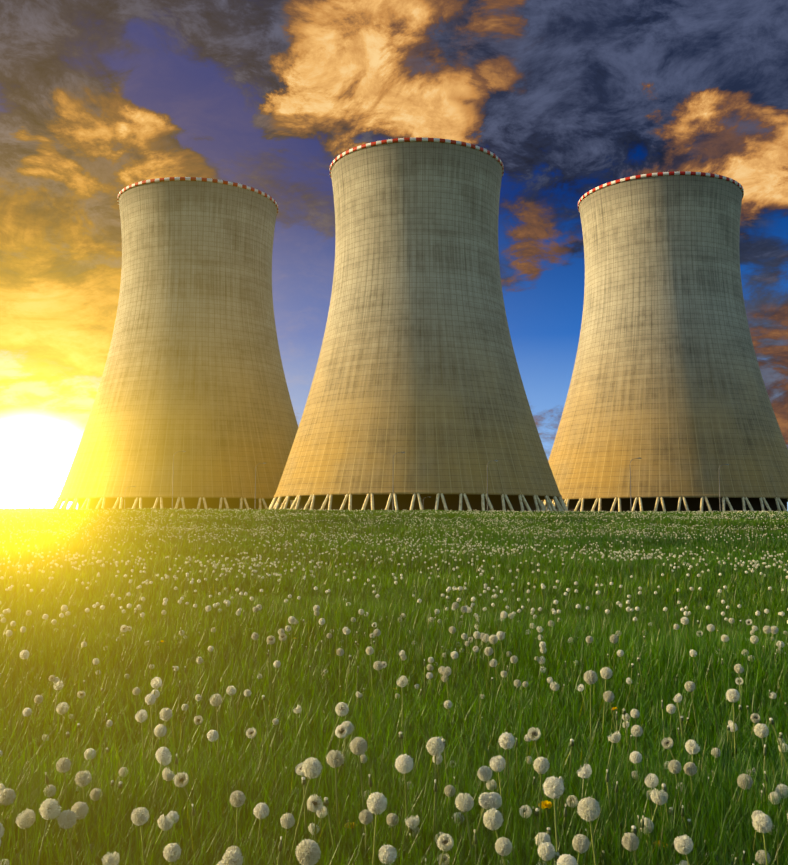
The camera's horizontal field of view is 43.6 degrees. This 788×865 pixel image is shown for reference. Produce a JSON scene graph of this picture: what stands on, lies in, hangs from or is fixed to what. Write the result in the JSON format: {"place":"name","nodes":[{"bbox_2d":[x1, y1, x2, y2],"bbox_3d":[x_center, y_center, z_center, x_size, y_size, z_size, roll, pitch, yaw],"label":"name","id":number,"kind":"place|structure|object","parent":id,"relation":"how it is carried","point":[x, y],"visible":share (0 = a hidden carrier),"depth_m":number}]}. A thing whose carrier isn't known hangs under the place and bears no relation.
{"place":"outdoors","nodes":[
{"label":"outdoors","id":0,"kind":"place"},
{"bbox_2d":[53,177,297,509],"bbox_3d":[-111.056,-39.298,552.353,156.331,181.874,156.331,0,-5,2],"label":"cooling tower","id":1,"kind":"structure","parent":0,"point":[193,369],"depth_m":510.60},
{"bbox_2d":[0,585,787,795],"bbox_3d":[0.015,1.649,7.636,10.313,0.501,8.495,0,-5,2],"label":"grass","id":2,"kind":"structure","parent":0,"point":[668,671],"depth_m":5.97},
{"bbox_2d":[0,736,787,864],"bbox_3d":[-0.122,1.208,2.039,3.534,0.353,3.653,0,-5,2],"label":"grass","id":3,"kind":"structure","parent":0,"point":[711,817],"depth_m":3.10},
{"bbox_2d":[0,529,787,607],"bbox_3d":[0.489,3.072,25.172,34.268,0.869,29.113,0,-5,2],"label":"grass","id":4,"kind":"structure","parent":0,"point":[583,572],"depth_m":17.98},
{"bbox_2d":[0,524,787,582],"bbox_3d":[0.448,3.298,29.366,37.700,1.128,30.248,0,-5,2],"label":"dandelions","id":5,"kind":"object","parent":4,"relation":"on","point":[549,531],"visible":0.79,"depth_m":24.11},
{"bbox_2d":[0,563,787,633],"bbox_3d":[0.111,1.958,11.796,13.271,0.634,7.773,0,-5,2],"label":"dandelions","id":6,"kind":"object","parent":4,"relation":"on","point":[419,601],"visible":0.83,"depth_m":11.30},
{"bbox_2d":[0,508,787,535],"bbox_3d":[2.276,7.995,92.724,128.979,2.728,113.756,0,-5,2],"label":"grass","id":7,"kind":"structure","parent":0,"point":[741,521],"depth_m":60.73},
{"bbox_2d":[172,451,185,508],"bbox_3d":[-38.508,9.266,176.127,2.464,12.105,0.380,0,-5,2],"label":"street lamp","id":8,"kind":"object","parent":7,"relation":"on","point":[173,473],"visible":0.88,"depth_m":176.34},
{"bbox_2d":[255,463,265,508],"bbox_3d":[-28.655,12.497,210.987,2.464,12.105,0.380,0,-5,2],"label":"street lamp","id":9,"kind":"object","parent":7,"relation":"on","point":[255,484],"visible":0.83,"depth_m":211.07},
{"bbox_2d":[0,507,787,529],"bbox_3d":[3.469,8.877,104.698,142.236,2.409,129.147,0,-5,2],"label":"dandelions","id":10,"kind":"object","parent":7,"relation":"on","point":[725,512],"visible":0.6,"depth_m":67.91},
{"bbox_2d":[393,452,404,509],"bbox_3d":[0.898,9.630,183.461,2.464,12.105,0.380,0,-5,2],"label":"street lamp","id":11,"kind":"object","parent":7,"relation":"on","point":[393,485],"visible":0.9,"depth_m":183.32},
{"bbox_2d":[487,460,497,510],"bbox_3d":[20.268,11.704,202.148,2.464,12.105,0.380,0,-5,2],"label":"street lamp","id":12,"kind":"object","parent":7,"relation":"on","point":[487,484],"visible":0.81,"depth_m":202.19},
{"bbox_2d":[630,458,641,510],"bbox_3d":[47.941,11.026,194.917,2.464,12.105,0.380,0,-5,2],"label":"street lamp","id":13,"kind":"object","parent":7,"relation":"on","point":[630,482],"visible":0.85,"depth_m":194.97},
{"bbox_2d":[719,464,729,510],"bbox_3d":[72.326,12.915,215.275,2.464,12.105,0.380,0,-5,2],"label":"street lamp","id":14,"kind":"object","parent":7,"relation":"on","point":[719,485],"visible":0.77,"depth_m":215.36},
{"bbox_2d":[0,0,787,510],"label":"sky","id":15,"kind":"structure","parent":0,"point":[99,98]},
{"bbox_2d":[269,137,567,511],"bbox_3d":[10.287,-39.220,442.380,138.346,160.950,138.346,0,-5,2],"label":"cooling tower","id":16,"kind":"structure","parent":0,"point":[417,364],"depth_m":404.84},
{"bbox_2d":[542,171,787,511],"bbox_3d":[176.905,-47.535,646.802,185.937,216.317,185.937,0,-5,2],"label":"cooling tower","id":17,"kind":"structure","parent":0,"point":[667,385],"depth_m":597.75}
]}

